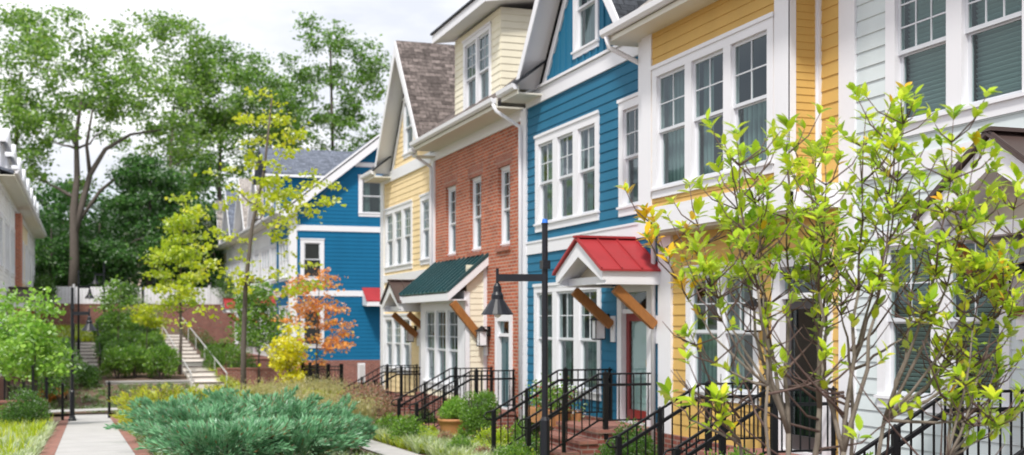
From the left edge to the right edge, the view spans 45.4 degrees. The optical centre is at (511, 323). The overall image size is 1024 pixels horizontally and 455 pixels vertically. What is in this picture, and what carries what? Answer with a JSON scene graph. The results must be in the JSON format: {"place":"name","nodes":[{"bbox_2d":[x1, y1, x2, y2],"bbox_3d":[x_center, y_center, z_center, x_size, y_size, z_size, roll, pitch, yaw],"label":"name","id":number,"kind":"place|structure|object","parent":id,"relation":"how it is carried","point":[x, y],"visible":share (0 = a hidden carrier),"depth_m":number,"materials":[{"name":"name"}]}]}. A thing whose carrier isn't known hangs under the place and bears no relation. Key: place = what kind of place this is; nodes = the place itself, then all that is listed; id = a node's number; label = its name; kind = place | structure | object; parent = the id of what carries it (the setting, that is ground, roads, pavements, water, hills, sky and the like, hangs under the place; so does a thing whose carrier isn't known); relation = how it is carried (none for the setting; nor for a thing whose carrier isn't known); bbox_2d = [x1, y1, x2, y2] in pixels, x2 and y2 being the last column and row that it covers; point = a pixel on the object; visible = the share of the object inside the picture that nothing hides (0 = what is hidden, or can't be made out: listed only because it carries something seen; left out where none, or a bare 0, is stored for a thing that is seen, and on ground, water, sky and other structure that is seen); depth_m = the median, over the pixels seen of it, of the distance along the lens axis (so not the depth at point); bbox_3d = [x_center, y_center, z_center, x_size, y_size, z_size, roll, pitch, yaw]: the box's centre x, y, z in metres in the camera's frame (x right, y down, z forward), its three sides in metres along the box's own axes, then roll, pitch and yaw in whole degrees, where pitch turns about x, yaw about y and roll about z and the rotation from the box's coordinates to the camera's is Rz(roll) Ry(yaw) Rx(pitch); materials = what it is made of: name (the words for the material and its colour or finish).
{"place":"outdoors","nodes":[
{"label":"outdoors","id":0,"kind":"place"},
{"bbox_2d":[55,414,134,454],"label":"path","id":1,"kind":"structure","parent":0,"point":[85,434],"depth_m":24.52,"materials":[{"name":"concrete"}]},
{"bbox_2d":[9,381,192,412],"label":"grass","id":2,"kind":"structure","parent":0,"point":[99,394],"depth_m":45.27,"materials":[{"name":"plant"}]},
{"bbox_2d":[43,323,166,341],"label":"grass","id":3,"kind":"structure","parent":0,"point":[85,336],"depth_m":64.77,"materials":[{"name":"plant"}]},
{"bbox_2d":[0,0,469,224],"label":"sky","id":4,"kind":"structure","parent":0,"point":[261,24],"materials":[{"name":"white"}]},
{"bbox_2d":[3,327,518,454],"bbox_3d":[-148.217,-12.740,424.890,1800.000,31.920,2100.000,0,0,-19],"label":"ground","id":5,"kind":"structure","parent":0,"point":[56,416],"depth_m":46.22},
{"bbox_2d":[0,128,36,399],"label":"townhouse","id":6,"kind":"structure","parent":5,"relation":"on","point":[12,184],"depth_m":45.45,"materials":[{"name":"wood"}]},
{"bbox_2d":[0,282,45,399],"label":"young tree","id":7,"kind":"object","parent":5,"relation":"on","point":[5,335],"visible":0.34,"depth_m":35.10,"materials":[{"name":"green plant"}]},
{"bbox_2d":[0,387,51,425],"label":"shrub","id":8,"kind":"object","parent":5,"relation":"on","point":[27,409],"visible":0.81,"depth_m":28.59,"materials":[{"name":"green plant"}]},
{"bbox_2d":[0,413,53,454],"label":"ground cover","id":9,"kind":"object","parent":5,"relation":"on","point":[32,427],"visible":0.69,"depth_m":22.84,"materials":[{"name":"yellow plant"}]},
{"bbox_2d":[11,157,43,326],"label":"townhouse","id":10,"kind":"structure","parent":5,"relation":"on","point":[20,207],"depth_m":52.34,"materials":[{"name":"wood"}]},
{"bbox_2d":[0,420,59,454],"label":"ground cover","id":11,"kind":"object","parent":5,"relation":"on","point":[36,447],"visible":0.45,"depth_m":20.99,"materials":[{"name":"green plant"}]},
{"bbox_2d":[22,179,47,315],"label":"townhouse","id":12,"kind":"structure","parent":5,"relation":"on","point":[32,221],"depth_m":60.95,"materials":[{"name":"wood"}]},
{"bbox_2d":[28,196,49,321],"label":"townhouse","id":13,"kind":"structure","parent":5,"relation":"on","point":[34,233],"depth_m":68.20,"materials":[{"name":"wood"}]},
{"bbox_2d":[0,281,81,394],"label":"young tree","id":14,"kind":"object","parent":5,"relation":"on","point":[33,342],"visible":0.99,"depth_m":32.44,"materials":[{"name":"green plant"}]},
{"bbox_2d":[0,2,89,187],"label":"broadleaf tree","id":15,"kind":"object","parent":5,"relation":"on","point":[22,17],"visible":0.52,"depth_m":77.60,"materials":[{"name":"green plant"}]},
{"bbox_2d":[39,416,68,454],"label":"path border","id":16,"kind":"object","parent":5,"relation":"on","point":[53,441],"visible":0.81,"depth_m":24.70,"materials":[{"name":"brick"}]},
{"bbox_2d":[28,337,86,406],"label":"shrub","id":17,"kind":"object","parent":5,"relation":"on","point":[57,382],"visible":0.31,"depth_m":42.97,"materials":[{"name":"green plant"}]},
{"bbox_2d":[35,220,92,301],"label":"bushy tree","id":18,"kind":"object","parent":5,"relation":"on","point":[60,270],"visible":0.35,"depth_m":75.98,"materials":[{"name":"green plant"}]},
{"bbox_2d":[68,288,96,421],"bbox_3d":[-12.650,1.038,36.011,0.833,4.170,0.444,0,0,-10],"label":"lamp post","id":19,"kind":"object","parent":5,"relation":"on","point":[89,326],"visible":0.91,"depth_m":36.00,"materials":[{"name":"black metal"}]},
{"bbox_2d":[70,363,102,387],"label":"shrub","id":20,"kind":"object","parent":5,"relation":"on","point":[91,374],"visible":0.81,"depth_m":46.02,"materials":[{"name":"green plant"}]},
{"bbox_2d":[31,180,142,286],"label":"bushy tree","id":21,"kind":"object","parent":5,"relation":"on","point":[45,200],"visible":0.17,"depth_m":88.69,"materials":[{"name":"green plant"}]},
{"bbox_2d":[74,323,100,373],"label":"garden steps","id":22,"kind":"structure","parent":5,"relation":"on","point":[87,353],"depth_m":56.37,"materials":[{"name":"concrete"}]},
{"bbox_2d":[53,214,137,298],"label":"bushy tree","id":23,"kind":"object","parent":5,"relation":"on","point":[113,271],"visible":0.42,"depth_m":78.12,"materials":[{"name":"green plant"}]},
{"bbox_2d":[0,4,216,287],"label":"broadleaf tree","id":24,"kind":"object","parent":5,"relation":"on","point":[112,100],"visible":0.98,"depth_m":75.28,"materials":[{"name":"green plant"}]},
{"bbox_2d":[90,274,142,342],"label":"young tree","id":25,"kind":"object","parent":5,"relation":"on","point":[110,295],"visible":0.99,"depth_m":53.15,"materials":[{"name":"green plant"}]},
{"bbox_2d":[98,345,136,378],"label":"shrub","id":26,"kind":"object","parent":5,"relation":"on","point":[113,359],"visible":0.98,"depth_m":48.26,"materials":[{"name":"green plant"}]},
{"bbox_2d":[116,343,146,377],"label":"shrub","id":27,"kind":"object","parent":5,"relation":"on","point":[134,352],"visible":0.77,"depth_m":48.57,"materials":[{"name":"green plant"}]},
{"bbox_2d":[37,284,231,303],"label":"fence","id":28,"kind":"object","parent":5,"relation":"on","point":[66,295],"visible":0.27,"depth_m":73.34,"materials":[{"name":"wood"}]},
{"bbox_2d":[42,304,234,342],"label":"retaining wall","id":29,"kind":"structure","parent":5,"relation":"on","point":[206,323],"depth_m":72.68,"materials":[{"name":"brick"}]},
{"bbox_2d":[122,303,175,350],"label":"young tree","id":30,"kind":"object","parent":5,"relation":"on","point":[145,319],"visible":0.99,"depth_m":50.58,"materials":[{"name":"yellow plant"}]},
{"bbox_2d":[82,150,222,299],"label":"evergreen tree","id":31,"kind":"object","parent":5,"relation":"on","point":[142,172],"visible":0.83,"depth_m":74.82,"materials":[{"name":"green plant"}]},
{"bbox_2d":[140,342,181,378],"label":"shrub","id":32,"kind":"object","parent":5,"relation":"on","point":[169,360],"visible":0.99,"depth_m":48.51,"materials":[{"name":"green plant"}]},
{"bbox_2d":[105,385,218,423],"bbox_3d":[-8.307,2.067,29.407,2.651,1.183,3.132,0,0,12],"label":"flowering shrub","id":33,"kind":"object","parent":5,"relation":"on","point":[126,397],"visible":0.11,"depth_m":29.18,"materials":[{"name":"yellow plant"}]},
{"bbox_2d":[106,148,243,288],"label":"bushy tree","id":34,"kind":"object","parent":5,"relation":"on","point":[136,231],"visible":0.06,"depth_m":97.03,"materials":[{"name":"green plant"}]},
{"bbox_2d":[138,192,212,374],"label":"young tree","id":35,"kind":"object","parent":5,"relation":"on","point":[175,253],"visible":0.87,"depth_m":50.03,"materials":[{"name":"green plant"}]},
{"bbox_2d":[105,393,246,439],"bbox_3d":[-6.354,1.869,23.439,2.858,1.002,2.565,0,0,-19],"label":"juniper","id":36,"kind":"object","parent":5,"relation":"on","point":[145,401],"visible":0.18,"depth_m":23.17,"materials":[{"name":"green plant"}]},
{"bbox_2d":[95,8,263,282],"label":"broadleaf tree","id":37,"kind":"object","parent":5,"relation":"on","point":[211,74],"visible":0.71,"depth_m":84.45,"materials":[{"name":"green plant"}]},
{"bbox_2d":[137,198,226,298],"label":"bushy tree","id":38,"kind":"object","parent":5,"relation":"on","point":[217,255],"visible":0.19,"depth_m":79.32,"materials":[{"name":"green plant"}]},
{"bbox_2d":[157,317,226,390],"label":"garden steps","id":39,"kind":"structure","parent":5,"relation":"on","point":[192,367],"depth_m":52.87,"materials":[{"name":"concrete"}]},
{"bbox_2d":[104,400,280,453],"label":"juniper","id":40,"kind":"object","parent":5,"relation":"on","point":[164,415],"visible":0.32,"depth_m":19.77,"materials":[{"name":"green plant"}]},
{"bbox_2d":[133,416,306,454],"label":"juniper","id":41,"kind":"object","parent":5,"relation":"on","point":[198,437],"visible":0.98,"depth_m":17.24,"materials":[{"name":"green plant"}]},
{"bbox_2d":[201,338,246,368],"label":"shrub","id":42,"kind":"object","parent":5,"relation":"on","point":[228,359],"visible":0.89,"depth_m":51.71,"materials":[{"name":"green plant"}]},
{"bbox_2d":[158,34,295,200],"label":"broadleaf tree","id":43,"kind":"object","parent":5,"relation":"on","point":[255,73],"visible":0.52,"depth_m":87.30,"materials":[{"name":"green plant"}]},
{"bbox_2d":[218,191,238,348],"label":"townhouse","id":44,"kind":"structure","parent":5,"relation":"on","point":[228,218],"depth_m":73.86,"materials":[{"name":"wood"}]},
{"bbox_2d":[215,178,252,365],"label":"townhouse","id":45,"kind":"structure","parent":5,"relation":"on","point":[240,217],"depth_m":68.74,"materials":[{"name":"beige"}]},
{"bbox_2d":[220,166,280,367],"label":"townhouse","id":46,"kind":"structure","parent":5,"relation":"on","point":[261,247],"depth_m":62.41,"materials":[{"name":"beige"}]},
{"bbox_2d":[154,86,347,392],"bbox_3d":[-6.908,-1.801,32.533,5.029,8.963,3.368,0,0,-19],"label":"maple tree","id":47,"kind":"object","parent":5,"relation":"on","point":[258,206],"visible":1,"depth_m":32.55,"materials":[{"name":"green plant"}]},
{"bbox_2d":[220,271,294,383],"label":"young tree","id":48,"kind":"object","parent":5,"relation":"on","point":[255,335],"visible":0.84,"depth_m":49.16,"materials":[{"name":"green plant"}]},
{"bbox_2d":[216,367,300,387],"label":"retaining wall","id":49,"kind":"structure","parent":5,"relation":"on","point":[266,373],"depth_m":49.32,"materials":[{"name":"brick"}]},
{"bbox_2d":[199,385,323,417],"bbox_3d":[-4.987,1.799,24.459,2.828,1.168,2.933,0,0,-19],"label":"juniper","id":50,"kind":"object","parent":5,"relation":"on","point":[219,396],"visible":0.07,"depth_m":24.24,"materials":[{"name":"green plant"}]},
{"bbox_2d":[200,390,339,421],"bbox_3d":[-4.222,1.726,21.369,2.690,1.021,2.787,0,0,-19],"label":"juniper","id":51,"kind":"object","parent":5,"relation":"on","point":[305,407],"visible":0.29,"depth_m":21.25,"materials":[{"name":"green plant"}]},
{"bbox_2d":[212,49,336,199],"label":"broadleaf tree","id":52,"kind":"object","parent":5,"relation":"on","point":[289,87],"visible":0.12,"depth_m":94.40,"materials":[{"name":"green plant"}]},
{"bbox_2d":[258,322,316,384],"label":"shrub","id":53,"kind":"object","parent":5,"relation":"on","point":[287,358],"visible":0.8,"depth_m":40.68,"materials":[{"name":"yellow plant"}]},
{"bbox_2d":[212,412,369,454],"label":"juniper","id":54,"kind":"object","parent":5,"relation":"on","point":[315,435],"visible":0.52,"depth_m":18.25,"materials":[{"name":"green plant"}]},
{"bbox_2d":[238,134,383,388],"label":"townhouse","id":55,"kind":"structure","parent":5,"relation":"on","point":[342,242],"depth_m":54.68,"materials":[{"name":"wood"}]},
{"bbox_2d":[300,238,324,279],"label":"window","id":56,"kind":"structure","parent":55,"relation":"in","point":[303,241],"depth_m":54.07,"materials":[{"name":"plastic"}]},
{"bbox_2d":[358,175,380,216],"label":"window","id":57,"kind":"structure","parent":55,"relation":"in","point":[364,196],"depth_m":55.01,"materials":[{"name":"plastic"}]},
{"bbox_2d":[271,267,358,368],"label":"young tree","id":58,"kind":"object","parent":5,"relation":"on","point":[315,307],"visible":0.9,"depth_m":44.12,"materials":[{"name":"orange plant"}]},
{"bbox_2d":[247,11,390,151],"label":"broadleaf tree","id":59,"kind":"object","parent":5,"relation":"on","point":[369,74],"visible":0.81,"depth_m":92.13,"materials":[{"name":"green plant"}]},
{"bbox_2d":[301,362,342,389],"bbox_3d":[-6.166,1.932,38.616,0.372,1.440,5.116,0,0,-23],"label":"iron fence","id":60,"kind":"object","parent":5,"relation":"on","point":[316,370],"visible":0.46,"depth_m":37.87,"materials":[{"name":"metal"}]},
{"bbox_2d":[280,405,376,452],"bbox_3d":[-3.288,1.902,21.392,1.906,0.914,1.967,0,0,-19],"label":"juniper","id":61,"kind":"object","parent":5,"relation":"on","point":[364,424],"visible":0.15,"depth_m":21.08,"materials":[{"name":"green plant"}]},
{"bbox_2d":[319,385,390,424],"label":"ornamental grass","id":62,"kind":"object","parent":5,"relation":"on","point":[363,408],"depth_m":26.27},
{"bbox_2d":[328,381,396,422],"bbox_3d":[-3.398,1.959,28.065,1.845,1.261,1.897,0,0,-19],"label":"shrub","id":63,"kind":"object","parent":5,"relation":"on","point":[382,411],"visible":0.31,"depth_m":27.97,"materials":[{"name":"brown plant"}]},
{"bbox_2d":[360,40,454,415],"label":"townhouse","id":64,"kind":"structure","parent":5,"relation":"on","point":[420,98],"depth_m":33.78,"materials":[{"name":"wood"}]},
{"bbox_2d":[339,364,417,395],"bbox_3d":[-3.620,1.950,32.596,2.304,1.720,0.087,0,0,-19],"label":"stair railing","id":65,"kind":"object","parent":64,"relation":"attached to","point":[386,371],"visible":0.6,"depth_m":32.67,"materials":[{"name":"black metal"}]},
{"bbox_2d":[361,366,432,406],"bbox_3d":[-3.113,1.950,31.142,2.304,1.720,0.087,0,0,-19],"label":"stair railing","id":66,"kind":"object","parent":64,"relation":"attached to","point":[401,374],"visible":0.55,"depth_m":31.21,"materials":[{"name":"black metal"}]},
{"bbox_2d":[383,313,411,373],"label":"window","id":67,"kind":"structure","parent":64,"relation":"in","point":[394,325],"depth_m":35.62,"materials":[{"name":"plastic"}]},
{"bbox_2d":[383,199,412,272],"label":"window","id":68,"kind":"structure","parent":64,"relation":"in","point":[403,208],"depth_m":35.13,"materials":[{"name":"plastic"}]},
{"bbox_2d":[419,192,428,264],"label":"window","id":69,"kind":"structure","parent":64,"relation":"in","point":[424,198],"depth_m":32.62,"materials":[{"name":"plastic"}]},
{"bbox_2d":[387,413,430,444],"bbox_3d":[-2.038,2.141,24.078,0.896,0.739,0.883,0,0,-23],"label":"bedding plant","id":70,"kind":"object","parent":5,"relation":"on","point":[411,427],"visible":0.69,"depth_m":23.94,"materials":[{"name":"green plant"}]},
{"bbox_2d":[375,428,505,454],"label":"ground cover","id":71,"kind":"object","parent":5,"relation":"on","point":[400,444],"visible":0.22,"depth_m":22.93,"materials":[{"name":"green plant"}]},
{"bbox_2d":[438,418,465,434],"bbox_3d":[-1.201,2.188,24.999,0.630,0.480,0.640,0,0,-19],"label":"plant pot","id":72,"kind":"object","parent":5,"relation":"on","point":[451,424],"visible":0.46,"depth_m":24.75,"materials":[{"name":"ceramic"}]},
{"bbox_2d":[436,396,464,419],"bbox_3d":[-1.188,1.766,25.014,0.763,0.599,0.719,0,0,-19],"label":"potted shrub","id":73,"kind":"object","parent":72,"relation":"on","point":[450,408],"visible":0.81,"depth_m":24.83,"materials":[{"name":"green plant"}]},
{"bbox_2d":[369,421,557,454],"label":"ground cover","id":74,"kind":"object","parent":5,"relation":"on","point":[423,438],"visible":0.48,"depth_m":22.04,"materials":[{"name":"green plant"}]},
{"bbox_2d":[399,0,534,439],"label":"townhouse","id":75,"kind":"structure","parent":5,"relation":"on","point":[472,142],"depth_m":27.41,"materials":[{"name":"brick"}]},
{"bbox_2d":[422,301,459,393],"bbox_3d":[-1.608,0.538,29.147,0.253,2.125,3.240,0,0,-19],"label":"window","id":76,"kind":"structure","parent":75,"relation":"in","point":[436,308],"depth_m":29.50,"materials":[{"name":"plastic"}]},
{"bbox_2d":[391,366,492,423],"bbox_3d":[-1.512,1.795,26.554,2.304,1.710,0.087,0,0,-19],"label":"stair railing","id":77,"kind":"object","parent":75,"relation":"attached to","point":[425,390],"visible":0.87,"depth_m":26.47,"materials":[{"name":"black metal"}]},
{"bbox_2d":[447,185,455,255],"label":"window","id":78,"kind":"structure","parent":75,"relation":"in","point":[452,189],"depth_m":30.54,"materials":[{"name":"plastic"}]},
{"bbox_2d":[408,369,514,429],"bbox_3d":[-1.022,1.795,25.147,2.304,1.710,0.087,0,0,-19],"label":"stair railing","id":79,"kind":"object","parent":75,"relation":"attached to","point":[444,394],"visible":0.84,"depth_m":25.17,"materials":[{"name":"black metal"}]},
{"bbox_2d":[472,176,480,251],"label":"window","id":80,"kind":"structure","parent":75,"relation":"in","point":[477,180],"depth_m":28.62,"materials":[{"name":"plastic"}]},
{"bbox_2d":[462,21,491,110],"bbox_3d":[-0.730,-5.772,28.087,0.253,1.825,2.120,0,0,-19],"label":"window","id":81,"kind":"structure","parent":75,"relation":"in","point":[476,38],"depth_m":28.04,"materials":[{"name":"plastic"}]},
{"bbox_2d":[500,165,509,246],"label":"window","id":82,"kind":"structure","parent":75,"relation":"in","point":[504,171],"depth_m":26.65,"materials":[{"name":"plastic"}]},
{"bbox_2d":[502,337,508,406],"bbox_3d":[-0.086,1.052,26.310,0.052,1.525,0.772,0,0,-19],"label":"door leaf","id":83,"kind":"structure","parent":75,"relation":"in","point":[505,340],"depth_m":26.38,"materials":[{"name":"teal metal"}]},
{"bbox_2d":[456,388,501,440],"bbox_3d":[-0.625,1.860,23.375,0.894,1.228,0.995,0,0,-19],"label":"shrub","id":84,"kind":"object","parent":5,"relation":"on","point":[472,415],"visible":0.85,"depth_m":23.25,"materials":[{"name":"green plant"}]},
{"bbox_2d":[481,219,549,454],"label":"lamp post","id":85,"kind":"object","parent":5,"relation":"on","point":[497,306],"visible":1,"depth_m":16.96,"materials":[{"name":"black metal"}]},
{"bbox_2d":[496,0,660,454],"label":"townhouse","id":86,"kind":"structure","parent":5,"relation":"on","point":[576,79],"depth_m":21.93,"materials":[{"name":"blue"}]},
{"bbox_2d":[483,367,611,452],"bbox_3d":[0.612,1.605,20.463,2.304,1.730,0.087,0,0,-19],"label":"stair railing","id":87,"kind":"object","parent":86,"relation":"attached to","point":[565,380],"visible":0.86,"depth_m":20.38,"materials":[{"name":"black metal"}]},
{"bbox_2d":[515,373,591,426],"bbox_3d":[0.720,1.310,21.347,0.936,0.920,2.510,0,0,-19],"label":"shrub","id":88,"kind":"object","parent":86,"relation":"on","point":[554,405],"visible":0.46,"depth_m":21.11,"materials":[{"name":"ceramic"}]},
{"bbox_2d":[533,110,599,232],"bbox_3d":[1.073,-2.763,22.917,0.253,1.925,3.230,0,0,-19],"label":"window","id":89,"kind":"structure","parent":86,"relation":"in","point":[575,214],"depth_m":22.98,"materials":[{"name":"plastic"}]},
{"bbox_2d":[532,282,601,400],"bbox_3d":[1.075,0.293,22.912,0.253,2.135,3.380,0,0,-19],"label":"window","id":90,"kind":"structure","parent":86,"relation":"in","point":[555,294],"depth_m":23.22,"materials":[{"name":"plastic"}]},
{"bbox_2d":[517,371,650,454],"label":"stair railing","id":91,"kind":"object","parent":86,"relation":"attached to","point":[564,407],"visible":0.94,"depth_m":18.87,"materials":[{"name":"black metal"}]},
{"bbox_2d":[571,0,599,59],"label":"window","id":92,"kind":"structure","parent":86,"relation":"in","point":[591,7],"depth_m":22.29,"materials":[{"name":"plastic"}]},
{"bbox_2d":[616,92,637,216],"bbox_3d":[2.060,-2.763,20.089,0.253,1.965,1.140,0,0,-19],"label":"window","id":93,"kind":"structure","parent":86,"relation":"in","point":[627,104],"depth_m":20.42,"materials":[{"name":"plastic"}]},
{"bbox_2d":[626,313,645,422],"bbox_3d":[2.127,0.728,20.060,0.110,1.775,0.972,0,0,-19],"label":"door leaf","id":94,"kind":"structure","parent":86,"relation":"in","point":[638,327],"depth_m":20.24,"materials":[{"name":"wood"}]},
{"bbox_2d":[594,416,656,454],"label":"shrub","id":95,"kind":"object","parent":5,"relation":"on","point":[632,447],"visible":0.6,"depth_m":17.77,"materials":[{"name":"green plant"}]},
{"bbox_2d":[599,0,856,454],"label":"townhouse","id":96,"kind":"structure","parent":5,"relation":"on","point":[756,64],"depth_m":16.72,"materials":[{"name":"beige"}]},
{"bbox_2d":[605,380,764,454],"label":"stair railing","id":97,"kind":"object","parent":96,"relation":"attached to","point":[619,446],"visible":0.65,"depth_m":15.66,"materials":[{"name":"black metal"}]},
{"bbox_2d":[649,11,773,198],"bbox_3d":[2.765,-2.867,16.851,0.253,1.995,3.480,0,0,-19],"label":"window","id":98,"kind":"structure","parent":96,"relation":"in","point":[684,118],"depth_m":17.17,"materials":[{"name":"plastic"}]},
{"bbox_2d":[683,259,759,404],"bbox_3d":[3.025,0.123,17.323,0.253,1.955,2.120,0,0,-19],"label":"window","id":99,"kind":"structure","parent":96,"relation":"in","point":[712,348],"depth_m":17.32,"materials":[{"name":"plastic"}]},
{"bbox_2d":[663,386,836,454],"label":"stair railing","id":100,"kind":"object","parent":96,"relation":"attached to","point":[743,419],"visible":0.61,"depth_m":14.28,"materials":[{"name":"black metal"}]},
{"bbox_2d":[786,298,821,453],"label":"door frame","id":101,"kind":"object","parent":96,"relation":"in","point":[795,438],"depth_m":15.66,"materials":[{"name":"wood"}]},
{"bbox_2d":[614,81,1023,454],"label":"leafy shrub","id":102,"kind":"object","parent":5,"relation":"on","point":[953,345],"visible":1,"depth_m":4.98,"materials":[{"name":"green plant"}]},
{"bbox_2d":[855,0,1023,454],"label":"townhouse","id":103,"kind":"structure","parent":5,"relation":"on","point":[952,54],"depth_m":12.96,"materials":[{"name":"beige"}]},
{"bbox_2d":[854,387,1023,454],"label":"stair railing","id":104,"kind":"object","parent":103,"relation":"attached to","point":[897,442],"visible":0.6,"depth_m":11.21,"materials":[{"name":"black metal"}]},
{"bbox_2d":[874,228,1011,417],"bbox_3d":[4.561,-0.037,12.892,0.235,1.975,2.140,0,0,-19],"label":"window","id":105,"kind":"structure","parent":103,"relation":"in","point":[886,372],"depth_m":13.36,"materials":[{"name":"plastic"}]},
{"bbox_2d":[885,0,1023,140],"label":"window","id":106,"kind":"structure","parent":103,"relation":"in","point":[940,53],"depth_m":12.62,"materials":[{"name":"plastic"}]},
{"bbox_2d":[362,440,418,454],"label":"sidewalk","id":107,"kind":"structure","parent":0,"point":[382,448],"depth_m":22.75,"materials":[{"name":"concrete"}]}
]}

